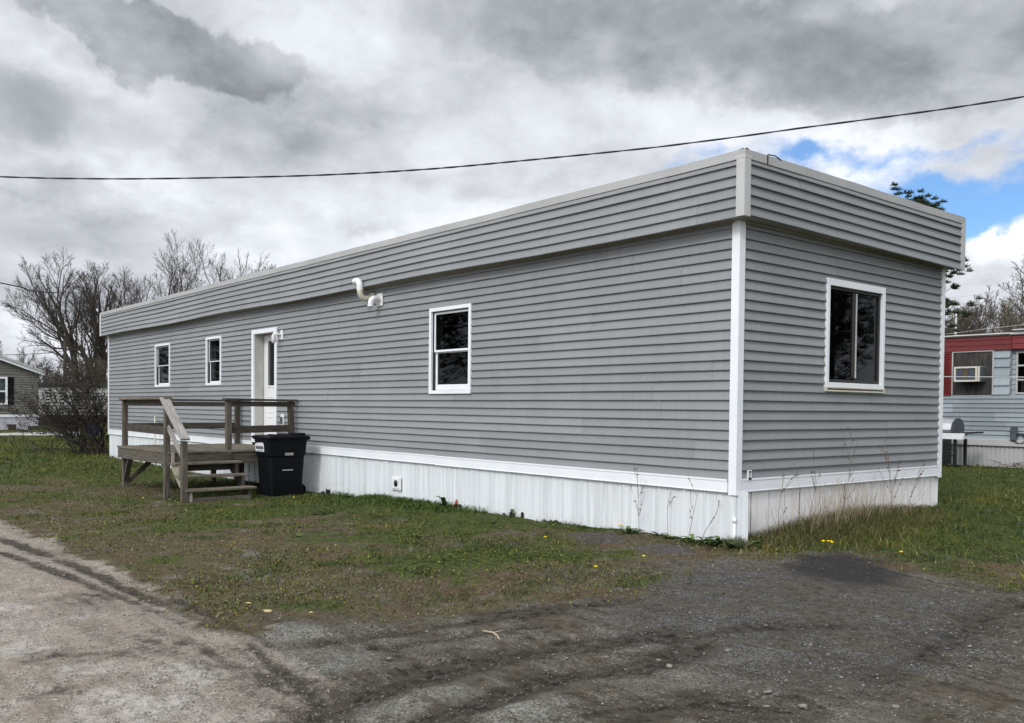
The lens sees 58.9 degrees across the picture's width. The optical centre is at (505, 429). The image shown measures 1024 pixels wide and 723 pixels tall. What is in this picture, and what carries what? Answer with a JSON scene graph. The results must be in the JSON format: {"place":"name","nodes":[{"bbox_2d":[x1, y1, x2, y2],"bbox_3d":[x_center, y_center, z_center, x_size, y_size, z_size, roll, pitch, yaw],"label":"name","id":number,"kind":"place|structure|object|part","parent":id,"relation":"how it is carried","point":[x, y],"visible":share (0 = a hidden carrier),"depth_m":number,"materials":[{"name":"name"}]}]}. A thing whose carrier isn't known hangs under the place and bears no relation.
{"place":"outdoors","nodes":[
{"label":"outdoors","id":0,"kind":"place"},
{"bbox_2d":[0,282,58,292],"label":"utility wire","id":1,"kind":"object","parent":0,"point":[28,289],"visible":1,"depth_m":45.51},
{"bbox_2d":[0,432,79,435],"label":"footpath","id":2,"kind":"structure","parent":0,"point":[28,433],"depth_m":39.29,"materials":[{"name":"concrete"}]},
{"bbox_2d":[3,349,83,354],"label":"utility wire","id":3,"kind":"object","parent":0,"point":[37,353],"visible":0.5,"depth_m":70.00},
{"bbox_2d":[0,521,340,722],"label":"gravel road","id":4,"kind":"structure","parent":0,"point":[90,690],"depth_m":5.32,"materials":[{"name":"grey gravel"}]},
{"bbox_2d":[294,491,487,517],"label":"lush grass","id":5,"kind":"structure","parent":0,"point":[428,505],"depth_m":13.33,"materials":[{"name":"green plant"}]},
{"bbox_2d":[0,425,1023,639],"bbox_3d":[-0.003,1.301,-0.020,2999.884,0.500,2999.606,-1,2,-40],"label":"lawn","id":6,"kind":"structure","parent":0,"point":[317,541],"depth_m":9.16,"materials":[{"name":"green plant"}]},
{"bbox_2d":[0,341,42,367],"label":"bare tree","id":7,"kind":"object","parent":6,"relation":"on","point":[23,359],"visible":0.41,"depth_m":95.47,"materials":[{"name":"grey plant"}]},
{"bbox_2d":[0,355,45,429],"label":"brown house","id":8,"kind":"structure","parent":6,"relation":"on","point":[13,372],"depth_m":43.30,"materials":[{"name":"plastic"}]},
{"bbox_2d":[0,377,7,404],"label":"window","id":9,"kind":"structure","parent":8,"relation":"in","point":[3,380],"depth_m":43.16,"materials":[{"name":"white plastic"}]},
{"bbox_2d":[35,357,58,381],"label":"scrub tree","id":10,"kind":"object","parent":6,"relation":"on","point":[43,365],"visible":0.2,"depth_m":100.96,"materials":[{"name":"grey plant"}]},
{"bbox_2d":[0,326,108,454],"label":"bare shrub","id":11,"kind":"object","parent":6,"relation":"on","point":[78,417],"visible":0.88,"depth_m":26.25,"materials":[{"name":"brown plant"}]},
{"bbox_2d":[52,341,77,379],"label":"utility pole","id":12,"kind":"object","parent":6,"relation":"on","point":[65,348],"visible":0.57,"depth_m":61.79,"materials":[{"name":"brown wood"}]},
{"bbox_2d":[48,367,81,382],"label":"scrub tree","id":13,"kind":"object","parent":6,"relation":"on","point":[62,376],"visible":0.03,"depth_m":63.55,"materials":[{"name":"brown plant"}]},
{"bbox_2d":[38,382,107,424],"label":"white trailer","id":14,"kind":"object","parent":6,"relation":"on","point":[46,384],"visible":0.11,"depth_m":55.93,"materials":[{"name":"plastic"}]},
{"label":"window","id":15,"kind":"part","parent":14,"relation":"part of","materials":[{"name":"grey glass"}]},
{"bbox_2d":[2,260,148,373],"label":"bare tree","id":16,"kind":"object","parent":6,"relation":"on","point":[110,306],"visible":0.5,"depth_m":69.57,"materials":[{"name":"brown plant"}]},
{"bbox_2d":[12,247,143,377],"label":"bare tree","id":17,"kind":"object","parent":6,"relation":"on","point":[93,316],"visible":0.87,"depth_m":64.61,"materials":[{"name":"brown plant"}]},
{"bbox_2d":[57,355,106,382],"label":"scrub tree","id":18,"kind":"object","parent":6,"relation":"on","point":[69,365],"visible":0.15,"depth_m":59.17,"materials":[{"name":"brown plant"}]},
{"bbox_2d":[80,354,107,400],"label":"scrub tree","id":19,"kind":"object","parent":6,"relation":"on","point":[98,373],"visible":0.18,"depth_m":56.37,"materials":[{"name":"brown plant"}]},
{"bbox_2d":[97,267,157,320],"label":"bare tree","id":20,"kind":"object","parent":6,"relation":"on","point":[138,284],"visible":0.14,"depth_m":77.76,"materials":[{"name":"grey plant"}]},
{"bbox_2d":[154,416,155,466],"bbox_3d":[-8.460,0.301,21.907,0.047,1.255,0.303,0,2,-24],"label":"garden stake","id":21,"kind":"object","parent":6,"relation":"on","point":[155,434],"visible":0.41,"depth_m":21.89,"materials":[{"name":"plastic"}]},
{"bbox_2d":[143,227,213,300],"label":"bare tree","id":22,"kind":"object","parent":6,"relation":"on","point":[175,287],"visible":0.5,"depth_m":82.14,"materials":[{"name":"brown plant"}]},
{"bbox_2d":[117,397,296,502],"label":"wooden deck","id":23,"kind":"structure","parent":6,"relation":"on","point":[182,458],"depth_m":15.58,"materials":[{"name":"brown wood"}]},
{"bbox_2d":[177,238,275,289],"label":"bare tree","id":24,"kind":"object","parent":6,"relation":"on","point":[220,279],"visible":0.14,"depth_m":84.44,"materials":[{"name":"grey plant"}]},
{"bbox_2d":[191,252,275,288],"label":"bare tree","id":25,"kind":"object","parent":6,"relation":"on","point":[237,264],"visible":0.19,"depth_m":89.65,"materials":[{"name":"grey plant"}]},
{"bbox_2d":[251,432,309,496],"bbox_3d":[-3.848,0.587,15.566,0.828,1.076,0.700,-1,2,-40],"label":"trash can","id":26,"kind":"object","parent":6,"relation":"on","point":[280,462],"visible":1,"depth_m":15.35,"materials":[{"name":"black plastic"}]},
{"bbox_2d":[434,496,461,506],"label":"dock leaf","id":27,"kind":"object","parent":6,"relation":"on","point":[443,500],"visible":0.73,"depth_m":12.76,"materials":[{"name":"green plant"}]},
{"bbox_2d":[506,509,514,516],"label":"dock leaf","id":28,"kind":"object","parent":6,"relation":"on","point":[512,513],"visible":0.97,"depth_m":11.70,"materials":[{"name":"green plant"}]},
{"bbox_2d":[100,148,965,543],"bbox_3d":[-2.700,-0.872,18.543,4.867,4.327,21.370,-1,2,-40],"label":"mobile home","id":29,"kind":"object","parent":6,"relation":"on","point":[740,332],"visible":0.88,"depth_m":11.05,"materials":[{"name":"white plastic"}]},
{"bbox_2d":[155,343,170,386],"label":"window","id":30,"kind":"structure","parent":29,"relation":"in","point":[162,351],"depth_m":22.29,"materials":[{"name":"white plastic"}]},
{"bbox_2d":[205,336,221,385],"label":"window","id":31,"kind":"structure","parent":29,"relation":"in","point":[213,345],"depth_m":19.76,"materials":[{"name":"white plastic"}]},
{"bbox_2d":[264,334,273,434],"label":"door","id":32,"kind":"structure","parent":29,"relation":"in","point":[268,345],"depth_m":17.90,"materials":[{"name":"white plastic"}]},
{"bbox_2d":[429,298,472,393],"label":"window","id":33,"kind":"structure","parent":29,"relation":"in","point":[450,328],"depth_m":13.28,"materials":[{"name":"white plastic"}]},
{"bbox_2d":[823,278,885,393],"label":"window","id":34,"kind":"structure","parent":29,"relation":"in","point":[854,341],"depth_m":10.90,"materials":[{"name":"white plastic"}]},
{"bbox_2d":[615,526,643,532],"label":"dandelion plant","id":35,"kind":"object","parent":6,"relation":"on","point":[629,529],"visible":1,"depth_m":10.03,"materials":[{"name":"green plant"}]},
{"bbox_2d":[631,468,644,519],"bbox_3d":[1.469,0.791,9.955,0.169,0.796,0.236,0,1,-4],"label":"dead weed","id":36,"kind":"object","parent":6,"relation":"on","point":[639,495],"visible":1,"depth_m":9.98,"materials":[{"name":"brown plant"}]},
{"bbox_2d":[659,534,677,538],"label":"leafy weed","id":37,"kind":"object","parent":6,"relation":"on","point":[666,536],"visible":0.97,"depth_m":9.61,"materials":[{"name":"green plant"}]},
{"bbox_2d":[667,495,675,533],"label":"dead weed","id":38,"kind":"object","parent":6,"relation":"on","point":[667,515],"visible":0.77,"depth_m":9.73,"materials":[{"name":"beige plant"}]},
{"bbox_2d":[682,534,701,542],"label":"leafy weed","id":39,"kind":"object","parent":6,"relation":"on","point":[692,539],"visible":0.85,"depth_m":9.30,"materials":[{"name":"green plant"}]},
{"bbox_2d":[687,475,697,536],"bbox_3d":[1.903,0.825,9.383,0.097,0.739,0.177,0,2,-26],"label":"dead weed","id":40,"kind":"object","parent":6,"relation":"on","point":[691,504],"visible":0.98,"depth_m":9.37,"materials":[{"name":"plant"}]},
{"bbox_2d":[688,536,716,543],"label":"leafy weed","id":41,"kind":"object","parent":6,"relation":"on","point":[709,537],"visible":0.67,"depth_m":9.19,"materials":[{"name":"green plant"}]},
{"bbox_2d":[703,500,720,535],"bbox_3d":[2.104,0.947,9.284,0.094,0.497,0.228,-1,2,-40],"label":"dead weed","id":42,"kind":"object","parent":6,"relation":"on","point":[713,517],"visible":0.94,"depth_m":9.26,"materials":[{"name":"brown plant"}]},
{"bbox_2d":[702,537,726,546],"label":"leafy weed","id":43,"kind":"object","parent":6,"relation":"on","point":[713,543],"visible":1,"depth_m":8.97,"materials":[{"name":"green plant"}]},
{"bbox_2d":[703,536,732,543],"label":"leafy weed","id":44,"kind":"object","parent":6,"relation":"on","point":[717,538],"visible":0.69,"depth_m":9.05,"materials":[{"name":"green plant"}]},
{"bbox_2d":[722,541,748,548],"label":"leafy weed","id":45,"kind":"object","parent":6,"relation":"on","point":[731,545],"visible":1,"depth_m":8.84,"materials":[{"name":"green plant"}]},
{"bbox_2d":[741,541,761,546],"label":"leafy weed","id":46,"kind":"object","parent":6,"relation":"on","point":[753,543],"visible":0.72,"depth_m":8.95,"materials":[{"name":"green plant"}]},
{"bbox_2d":[777,468,799,534],"bbox_3d":[2.940,0.774,9.337,0.242,0.824,0.135,0,1,-9],"label":"dead weed","id":47,"kind":"object","parent":6,"relation":"on","point":[782,491],"visible":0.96,"depth_m":9.34,"materials":[{"name":"plant"}]},
{"bbox_2d":[808,449,820,526],"bbox_3d":[3.278,0.671,9.667,0.168,0.949,0.110,-1,2,-40],"label":"dead weed","id":48,"kind":"object","parent":6,"relation":"on","point":[813,479],"visible":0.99,"depth_m":9.65,"materials":[{"name":"brown plant"}]},
{"bbox_2d":[760,470,930,539],"bbox_3d":[3.929,0.822,10.208,3.354,0.697,0.529,-1,2,-40],"label":"dry straw","id":49,"kind":"object","parent":6,"relation":"on","point":[845,504],"visible":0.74,"depth_m":10.02,"materials":[{"name":"beige plant"}]},
{"bbox_2d":[842,427,856,517],"bbox_3d":[3.852,0.551,10.087,0.144,1.157,0.324,2,2,35],"label":"dead weed","id":50,"kind":"object","parent":6,"relation":"on","point":[849,471],"visible":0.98,"depth_m":10.07,"materials":[{"name":"brown plant"}]},
{"bbox_2d":[718,501,994,557],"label":"tall grass","id":51,"kind":"structure","parent":6,"relation":"on","point":[893,516],"depth_m":9.64,"materials":[{"name":"green plant"}]},
{"bbox_2d":[878,440,902,502],"bbox_3d":[4.444,0.610,10.498,0.265,0.968,0.382,1,2,30],"label":"dead weed","id":52,"kind":"object","parent":6,"relation":"on","point":[889,469],"visible":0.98,"depth_m":10.50,"materials":[{"name":"plant"}]},
{"bbox_2d":[908,464,924,505],"bbox_3d":[4.960,0.735,10.863,0.398,0.708,0.121,0,2,-33],"label":"dead weed","id":53,"kind":"object","parent":6,"relation":"on","point":[916,480],"visible":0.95,"depth_m":10.88,"materials":[{"name":"plant"}]},
{"bbox_2d":[891,182,984,335],"bbox_3d":[13.955,-3.899,31.221,5.588,9.013,4.954,1,1,14],"label":"pine tree","id":54,"kind":"object","parent":6,"relation":"on","point":[920,199],"visible":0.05,"depth_m":30.62,"materials":[{"name":"green plant"}]},
{"bbox_2d":[942,418,983,467],"bbox_3d":[8.609,0.244,17.875,0.613,0.966,1.330,-1,2,-40],"label":"gas grill","id":55,"kind":"object","parent":6,"relation":"on","point":[953,428],"visible":0.44,"depth_m":17.64,"materials":[{"name":"metal"}]},
{"bbox_2d":[945,303,997,332],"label":"scrub tree","id":56,"kind":"object","parent":6,"relation":"on","point":[971,321],"visible":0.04,"depth_m":47.09,"materials":[{"name":"brown plant"}]},
{"bbox_2d":[947,308,1012,334],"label":"scrub tree","id":57,"kind":"object","parent":6,"relation":"on","point":[969,328],"visible":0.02,"depth_m":46.26,"materials":[{"name":"brown plant"}]},
{"bbox_2d":[943,329,1023,467],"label":"red trailer","id":58,"kind":"object","parent":6,"relation":"on","point":[992,407],"visible":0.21,"depth_m":17.93,"materials":[{"name":"blue metal"}]},
{"bbox_2d":[954,366,985,381],"bbox_3d":[9.248,-1.107,18.061,0.275,0.300,0.510,-1,2,-40],"label":"air conditioner","id":59,"kind":"object","parent":58,"relation":"attached to","point":[975,373],"visible":1,"depth_m":17.94,"materials":[{"name":"white plastic"}]},
{"bbox_3d":[9.349,-1.140,18.154,0.040,0.873,0.805,-1,2,-40],"label":"boarded window","id":60,"kind":"part","parent":58,"relation":"part of","materials":[{"name":"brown wood"}]},
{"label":"window","id":61,"kind":"part","parent":58,"relation":"part of","materials":[{"name":"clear glass"}]},
{"bbox_2d":[945,292,1023,334],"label":"scrub tree","id":62,"kind":"object","parent":6,"relation":"on","point":[1007,312],"visible":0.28,"depth_m":42.92,"materials":[{"name":"brown plant"}]},
{"bbox_2d":[945,286,1023,334],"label":"scrub tree","id":63,"kind":"object","parent":6,"relation":"on","point":[975,314],"visible":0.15,"depth_m":43.61,"materials":[{"name":"brown plant"}]},
{"bbox_2d":[948,310,1023,334],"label":"scrub tree","id":64,"kind":"object","parent":6,"relation":"on","point":[1009,320],"visible":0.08,"depth_m":39.80,"materials":[{"name":"brown plant"}]},
{"bbox_2d":[988,255,1023,333],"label":"bare tree","id":65,"kind":"object","parent":6,"relation":"on","point":[1021,287],"visible":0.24,"depth_m":43.16,"materials":[{"name":"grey plant"}]},
{"bbox_2d":[989,460,1022,468],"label":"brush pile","id":66,"kind":"object","parent":6,"relation":"on","point":[1008,464],"visible":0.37,"depth_m":17.50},
{"bbox_2d":[0,96,1023,179],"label":"power cable","id":67,"kind":"object","parent":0,"point":[881,117],"visible":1,"depth_m":12.95,"materials":[{"name":"black rubber"}]},
{"bbox_2d":[0,0,1023,380],"label":"sky","id":68,"kind":"structure","parent":0,"point":[89,88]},
{"bbox_2d":[0,531,1023,722],"bbox_3d":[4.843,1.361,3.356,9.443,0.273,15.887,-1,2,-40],"label":"gravel driveway","id":69,"kind":"structure","parent":0,"point":[765,600],"depth_m":5.50,"materials":[{"name":"grey gravel"}]},
{"bbox_2d":[483,630,502,639],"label":"twig","id":70,"kind":"object","parent":69,"relation":"on","point":[493,632],"visible":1,"depth_m":5.97,"materials":[{"name":"beige wood"}]},
{"bbox_2d":[798,703,807,707],"bbox_3d":[1.462,1.358,4.465,0.038,0.023,0.040,-1,2,-40],"label":"loose stone","id":71,"kind":"object","parent":69,"relation":"on","point":[803,705],"visible":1,"depth_m":4.46,"materials":[{"name":"grey stone"}]}
]}

